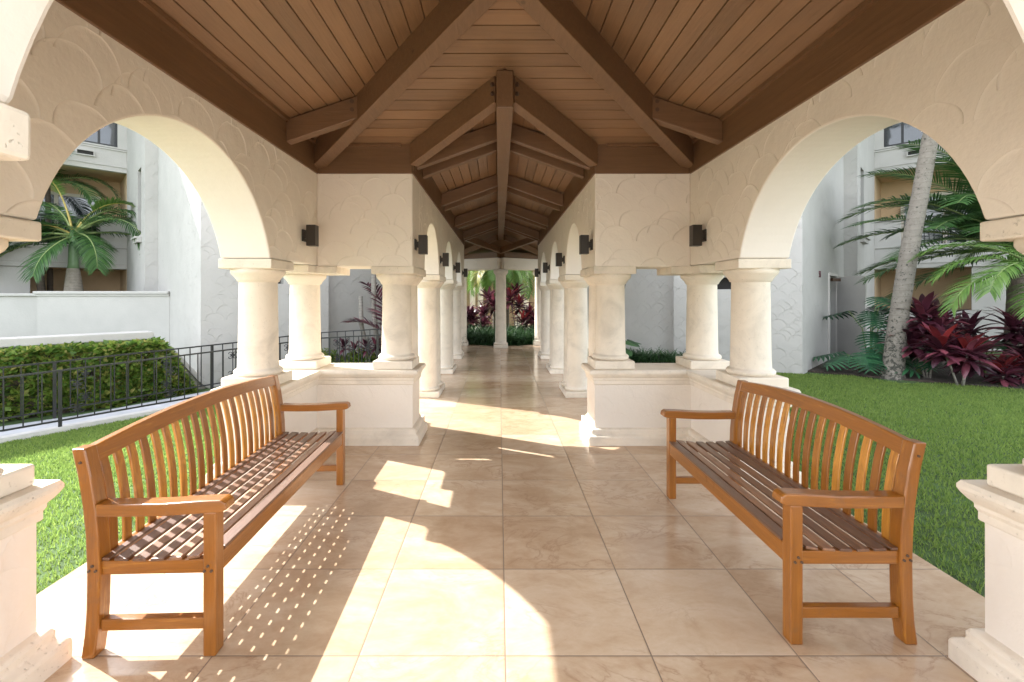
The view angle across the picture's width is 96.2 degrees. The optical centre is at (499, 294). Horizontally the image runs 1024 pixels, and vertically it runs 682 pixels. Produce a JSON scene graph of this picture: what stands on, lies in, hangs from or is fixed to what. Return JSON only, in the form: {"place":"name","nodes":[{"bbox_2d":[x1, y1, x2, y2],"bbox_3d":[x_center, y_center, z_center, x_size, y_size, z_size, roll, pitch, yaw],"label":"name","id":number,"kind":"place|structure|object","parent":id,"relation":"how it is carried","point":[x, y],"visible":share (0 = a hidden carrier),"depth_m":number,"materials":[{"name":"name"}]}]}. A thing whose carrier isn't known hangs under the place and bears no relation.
{"place":"outdoors","nodes":[
{"label":"outdoors","id":0,"kind":"place"},
{"bbox_2d":[0,391,208,435],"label":"path","id":1,"kind":"structure","parent":0,"point":[15,431],"depth_m":6.75,"materials":[{"name":"concrete"}]},
{"bbox_2d":[0,405,219,594],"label":"lawn grass","id":2,"kind":"structure","parent":0,"point":[64,442],"depth_m":4.41,"materials":[{"name":"green plant"}]},
{"bbox_2d":[36,345,984,681],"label":"floor","id":3,"kind":"structure","parent":0,"point":[504,521],"depth_m":2.34,"materials":[{"name":"beige tile"}]},
{"bbox_2d":[72,375,350,658],"bbox_3d":[-1.453,1.032,2.746,0.619,0.895,1.762,0,0,-2],"label":"garden bench","id":4,"kind":"object","parent":3,"relation":"on","point":[213,554],"visible":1,"depth_m":2.12,"materials":[{"name":"brown wood"}]},
{"bbox_2d":[461,229,540,347],"bbox_3d":[0.045,-0.345,13.075,8.553,3.650,4.950,0,0,0],"label":"courtyard colonnade","id":5,"kind":"object","parent":3,"relation":"on","point":[501,258],"visible":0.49,"depth_m":12.89,"materials":[{"name":"beige stone"}]},
{"bbox_2d":[411,68,595,420],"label":"covered walkway","id":6,"kind":"structure","parent":3,"relation":"on","point":[503,166],"depth_m":6.65,"materials":[{"name":"beige paint"}]},
{"bbox_2d":[440,253,448,266],"bbox_3d":[-0.801,-0.515,6.720,0.125,0.194,0.090,0,0,0],"label":"wall lamp","id":7,"kind":"object","parent":6,"relation":"attached to","point":[445,259],"visible":1,"depth_m":6.68,"materials":[{"name":"brown metal"}]},
{"bbox_2d":[453,262,459,272],"bbox_3d":[-0.801,-0.515,8.700,0.125,0.194,0.090,0,0,0],"label":"wall lamp","id":8,"kind":"object","parent":6,"relation":"attached to","point":[456,267],"visible":1,"depth_m":8.66,"materials":[{"name":"brown metal"}]},
{"bbox_2d":[462,269,467,276],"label":"wall lamp","id":9,"kind":"object","parent":6,"relation":"attached to","point":[465,272],"visible":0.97,"depth_m":10.66,"materials":[{"name":"brown metal"}]},
{"bbox_2d":[535,269,539,276],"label":"wall lamp","id":10,"kind":"object","parent":6,"relation":"attached to","point":[537,272],"visible":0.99,"depth_m":10.66,"materials":[{"name":"brown metal"}]},
{"bbox_2d":[543,262,549,272],"bbox_3d":[0.891,-0.515,8.700,0.125,0.194,0.090,0,0,0],"label":"wall lamp","id":11,"kind":"object","parent":6,"relation":"attached to","point":[546,267],"visible":1,"depth_m":8.66,"materials":[{"name":"brown metal"}]},
{"bbox_2d":[556,253,564,266],"bbox_3d":[0.891,-0.515,6.720,0.125,0.194,0.090,0,0,0],"label":"wall lamp","id":12,"kind":"object","parent":6,"relation":"attached to","point":[559,259],"visible":1,"depth_m":6.68,"materials":[{"name":"brown metal"}]},
{"bbox_2d":[0,0,1023,681],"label":"pavilion","id":13,"kind":"structure","parent":3,"relation":"on","point":[738,130],"depth_m":3.33,"materials":[{"name":"beige paint"}]},
{"bbox_2d":[302,225,318,246],"bbox_3d":[-1.756,-0.550,4.270,0.125,0.194,0.090,0,0,0],"label":"wall lamp","id":14,"kind":"object","parent":13,"relation":"attached to","point":[310,235],"visible":1,"depth_m":4.23,"materials":[{"name":"brown metal"}]},
{"bbox_2d":[414,235,427,254],"bbox_3d":[-0.801,-0.515,4.720,0.125,0.194,0.090,0,0,0],"label":"wall lamp","id":15,"kind":"object","parent":13,"relation":"attached to","point":[421,244],"visible":1,"depth_m":4.68,"materials":[{"name":"brown metal"}]},
{"bbox_2d":[579,235,592,254],"bbox_3d":[0.891,-0.515,4.720,0.125,0.194,0.090,0,0,0],"label":"wall lamp","id":16,"kind":"object","parent":13,"relation":"attached to","point":[585,244],"visible":1,"depth_m":4.68,"materials":[{"name":"brown metal"}]},
{"bbox_2d":[689,225,706,246],"bbox_3d":[1.845,-0.550,4.270,0.125,0.194,0.090,0,0,0],"label":"wall lamp","id":17,"kind":"object","parent":13,"relation":"attached to","point":[697,235],"visible":1,"depth_m":4.23,"materials":[{"name":"brown metal"}]},
{"bbox_2d":[660,380,925,644],"bbox_3d":[1.497,1.032,2.665,0.619,0.895,1.462,0,0,0],"label":"garden bench","id":18,"kind":"object","parent":3,"relation":"on","point":[789,544],"visible":1,"depth_m":2.18,"materials":[{"name":"brown wood"}]},
{"bbox_2d":[0,326,1023,596],"bbox_3d":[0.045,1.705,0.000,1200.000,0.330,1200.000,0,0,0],"label":"ground","id":19,"kind":"structure","parent":0,"point":[916,516],"depth_m":3.30,"materials":[{"name":"green plant"}]},
{"bbox_2d":[1,221,115,290],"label":"palm tree","id":20,"kind":"object","parent":19,"relation":"on","point":[41,286],"visible":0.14,"depth_m":12.92,"materials":[{"name":"green plant"}]},
{"bbox_2d":[0,178,140,290],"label":"palm tree","id":21,"kind":"object","parent":19,"relation":"on","point":[73,279],"visible":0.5,"depth_m":12.73,"materials":[{"name":"green plant"}]},
{"bbox_2d":[45,151,122,290],"bbox_3d":[-13.531,-1.132,13.963,3.443,6.214,3.366,0,0,0],"label":"palm tree","id":22,"kind":"object","parent":19,"relation":"on","point":[74,183],"visible":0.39,"depth_m":13.74,"materials":[{"name":"green plant"}]},
{"bbox_2d":[0,291,169,345],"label":"garden wall","id":23,"kind":"structure","parent":19,"relation":"on","point":[37,313],"depth_m":10.95,"materials":[{"name":"white paint"}]},
{"bbox_2d":[0,405,171,443],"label":"kerb","id":24,"kind":"structure","parent":19,"relation":"on","point":[47,431],"depth_m":6.20,"materials":[{"name":"concrete"}]},
{"bbox_2d":[0,334,381,431],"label":"metal fence","id":25,"kind":"object","parent":24,"relation":"on","point":[77,409],"visible":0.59,"depth_m":6.47,"materials":[{"name":"black metal"}]},
{"bbox_2d":[0,336,200,421],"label":"hedge","id":26,"kind":"object","parent":19,"relation":"on","point":[20,355],"visible":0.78,"depth_m":7.44,"materials":[{"name":"green plant"}]},
{"bbox_2d":[0,331,219,388],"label":"retaining wall","id":27,"kind":"structure","parent":19,"relation":"on","point":[6,342],"depth_m":7.60,"materials":[{"name":"white paint"}]},
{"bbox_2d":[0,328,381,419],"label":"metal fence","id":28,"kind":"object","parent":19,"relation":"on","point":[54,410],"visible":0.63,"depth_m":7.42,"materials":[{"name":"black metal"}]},
{"bbox_2d":[0,123,382,388],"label":"apartment building","id":29,"kind":"structure","parent":19,"relation":"on","point":[177,255],"depth_m":11.56,"materials":[{"name":"white paint"}]},
{"bbox_2d":[30,191,100,244],"bbox_3d":[-13.818,-2.085,14.331,2.100,2.250,0.090,0,0,-45],"label":"sliding door","id":30,"kind":"structure","parent":29,"relation":"in","point":[77,204],"depth_m":14.60,"materials":[{"name":"grey glass"}]},
{"bbox_2d":[84,123,116,146],"bbox_3d":[-12.510,-5.473,13.433,2.080,1.895,0.060,0,0,-45],"label":"window","id":31,"kind":"structure","parent":29,"relation":"in","point":[107,135],"depth_m":13.98,"materials":[{"name":"grey glass"}]},
{"bbox_2d":[334,336,359,358],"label":"ti plant","id":32,"kind":"object","parent":19,"relation":"on","point":[343,345],"visible":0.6,"depth_m":10.34,"materials":[{"name":"red plant"}]},
{"bbox_2d":[322,347,375,362],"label":"shrub","id":33,"kind":"object","parent":19,"relation":"on","point":[333,354],"visible":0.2,"depth_m":10.21,"materials":[{"name":"green plant"}]},
{"bbox_2d":[341,281,382,331],"bbox_3d":[-2.401,0.476,10.206,1.965,1.621,2.322,0,0,33],"label":"fan leaf plant","id":34,"kind":"object","parent":19,"relation":"on","point":[370,323],"visible":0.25,"depth_m":10.19,"materials":[{"name":"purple plant"}]},
{"bbox_2d":[357,336,381,362],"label":"ti plant","id":35,"kind":"object","parent":19,"relation":"on","point":[374,345],"visible":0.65,"depth_m":10.18,"materials":[{"name":"red plant"}]},
{"bbox_2d":[358,274,381,358],"bbox_3d":[-2.563,-0.092,10.383,1.630,3.358,1.028,0,0,0],"label":"cane plant","id":36,"kind":"object","parent":19,"relation":"on","point":[373,291],"visible":0.07,"depth_m":10.31,"materials":[{"name":"plant"}]},
{"bbox_2d":[467,304,481,329],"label":"ti plant","id":37,"kind":"object","parent":19,"relation":"on","point":[470,309],"visible":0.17,"depth_m":14.95,"materials":[{"name":"red plant"}]},
{"bbox_2d":[467,286,495,330],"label":"ti plant","id":38,"kind":"object","parent":19,"relation":"on","point":[489,296],"visible":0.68,"depth_m":14.91,"materials":[{"name":"red plant"}]},
{"bbox_2d":[463,322,535,345],"bbox_3d":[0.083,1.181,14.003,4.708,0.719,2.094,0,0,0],"label":"border grass","id":39,"kind":"structure","parent":19,"relation":"on","point":[487,339],"depth_m":13.73,"materials":[{"name":"green plant"}]},
{"bbox_2d":[467,270,533,328],"bbox_3d":[-0.033,-0.025,16.148,2.883,3.329,2.697,0,0,24],"label":"palm tree","id":40,"kind":"object","parent":19,"relation":"on","point":[489,281],"visible":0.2,"depth_m":15.42,"materials":[{"name":"green palm leaf"},{"name":"brown bark"}]},
{"bbox_2d":[466,272,534,327],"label":"wall","id":41,"kind":"structure","parent":19,"relation":"on","point":[472,300],"depth_m":23.00,"materials":[{"name":"beige paint"}]},
{"bbox_2d":[471,270,534,330],"bbox_3d":[0.376,-0.006,16.674,3.228,3.291,2.950,0,0,29],"label":"palm tree","id":42,"kind":"object","parent":19,"relation":"on","point":[514,280],"visible":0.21,"depth_m":16.20,"materials":[{"name":"green palm leaf"},{"name":"brown bark"}]},
{"bbox_2d":[506,283,534,331],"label":"ti plant","id":43,"kind":"object","parent":19,"relation":"on","point":[515,292],"visible":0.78,"depth_m":14.86,"materials":[{"name":"red plant"}]},
{"bbox_2d":[520,302,534,327],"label":"ti plant","id":44,"kind":"object","parent":19,"relation":"on","point":[531,311],"visible":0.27,"depth_m":14.86,"materials":[{"name":"red plant"}]},
{"bbox_2d":[625,339,639,355],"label":"elephant ear plant","id":45,"kind":"object","parent":19,"relation":"on","point":[630,343],"visible":0.34,"depth_m":9.73,"materials":[{"name":"green plant"}]},
{"bbox_2d":[629,345,685,362],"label":"border grass","id":46,"kind":"structure","parent":19,"relation":"on","point":[651,357],"depth_m":10.13,"materials":[{"name":"green plant"}]},
{"bbox_2d":[587,122,1008,373],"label":"apartment building","id":47,"kind":"structure","parent":19,"relation":"on","point":[813,285],"depth_m":11.34,"materials":[{"name":"white paint"}]},
{"bbox_2d":[830,275,866,358],"bbox_3d":[8.057,0.570,10.813,0.523,2.020,0.861,0,0,0],"label":"door","id":48,"kind":"structure","parent":47,"relation":"in","point":[851,296],"depth_m":10.81,"materials":[{"name":"grey paint"}]},
{"bbox_2d":[884,122,922,146],"bbox_3d":[12.600,-5.473,13.433,2.080,1.895,0.060,0,0,45],"label":"window","id":49,"kind":"structure","parent":47,"relation":"in","point":[900,133],"depth_m":13.89,"materials":[{"name":"grey glass"}]},
{"bbox_2d":[900,189,973,246],"bbox_3d":[13.908,-2.085,14.331,2.100,2.250,0.090,0,0,45],"label":"sliding door","id":50,"kind":"structure","parent":47,"relation":"in","point":[924,235],"depth_m":14.54,"materials":[{"name":"grey glass"}]},
{"bbox_2d":[808,355,1023,389],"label":"mulch bed","id":51,"kind":"object","parent":19,"relation":"on","point":[942,376],"visible":0.27,"depth_m":8.61,"materials":[{"name":"brown soil"}]},
{"bbox_2d":[813,348,925,378],"bbox_3d":[7.044,1.302,8.828,1.794,0.546,1.303,0,0,26],"label":"split leaf plant","id":52,"kind":"object","parent":51,"relation":"on","point":[865,360],"visible":0.77,"depth_m":8.72,"materials":[{"name":"green plant"}]},
{"bbox_2d":[822,297,934,367],"bbox_3d":[7.875,0.804,9.423,1.615,1.540,2.129,0,0,0],"label":"split leaf plant","id":53,"kind":"object","parent":51,"relation":"on","point":[871,318],"visible":0.48,"depth_m":9.13,"materials":[{"name":"green plant"}]},
{"bbox_2d":[878,133,937,379],"bbox_3d":[8.433,-2.681,8.334,5.315,8.673,5.144,0,0,0],"label":"palm tree","id":54,"kind":"object","parent":51,"relation":"on","point":[893,360],"visible":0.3,"depth_m":8.42,"materials":[{"name":"grey plant"}]},
{"bbox_2d":[877,291,974,377],"bbox_3d":[7.870,0.752,8.359,1.590,1.643,1.230,0,0,0],"label":"ti plant","id":55,"kind":"object","parent":51,"relation":"on","point":[923,309],"visible":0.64,"depth_m":8.29,"materials":[{"name":"red plant"}]},
{"bbox_2d":[834,138,1023,370],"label":"palm tree","id":56,"kind":"object","parent":51,"relation":"on","point":[969,222],"visible":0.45,"depth_m":9.35,"materials":[{"name":"green plant"}]},
{"bbox_2d":[905,349,978,374],"bbox_3d":[7.894,1.304,8.720,1.275,0.540,1.387,0,0,0],"label":"split leaf plant","id":57,"kind":"object","parent":51,"relation":"on","point":[918,369],"visible":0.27,"depth_m":8.37,"materials":[{"name":"green plant"}]},
{"bbox_2d":[906,241,1023,319],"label":"palm tree","id":58,"kind":"object","parent":51,"relation":"on","point":[1003,275],"visible":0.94,"depth_m":7.34,"materials":[{"name":"green plant"}]},
{"bbox_2d":[940,310,999,372],"bbox_3d":[9.002,0.925,8.957,1.351,1.298,0.958,0,0,-9],"label":"ti plant","id":59,"kind":"object","parent":51,"relation":"on","point":[972,331],"visible":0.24,"depth_m":8.89,"materials":[{"name":"red plant"}]},
{"bbox_2d":[979,337,1014,372],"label":"elephant ear plant","id":60,"kind":"object","parent":51,"relation":"on","point":[1002,347],"visible":0.18,"depth_m":8.52,"materials":[{"name":"green plant"}]},
{"bbox_2d":[975,306,1023,373],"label":"ti plant","id":61,"kind":"object","parent":51,"relation":"on","point":[1012,322],"visible":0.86,"depth_m":8.28,"materials":[{"name":"red plant"}]},
{"bbox_2d":[975,353,1023,386],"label":"ti plant","id":62,"kind":"object","parent":51,"relation":"on","point":[1005,366],"visible":0.84,"depth_m":7.73,"materials":[{"name":"red plant"}]},
{"bbox_2d":[996,337,1023,382],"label":"ti plant","id":63,"kind":"object","parent":51,"relation":"on","point":[1021,352],"visible":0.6,"depth_m":7.75,"materials":[{"name":"red plant"}]},
{"bbox_2d":[905,321,1016,385],"bbox_3d":[7.837,1.020,7.822,1.508,1.114,1.149,0,0,0],"label":"ti plant","id":64,"kind":"object","parent":19,"relation":"on","point":[969,349],"visible":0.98,"depth_m":7.72,"materials":[{"name":"red plant"}]},
{"bbox_2d":[776,372,1023,596],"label":"lawn grass","id":65,"kind":"structure","parent":0,"point":[894,407],"depth_m":5.30,"materials":[{"name":"green plant"}]}
]}

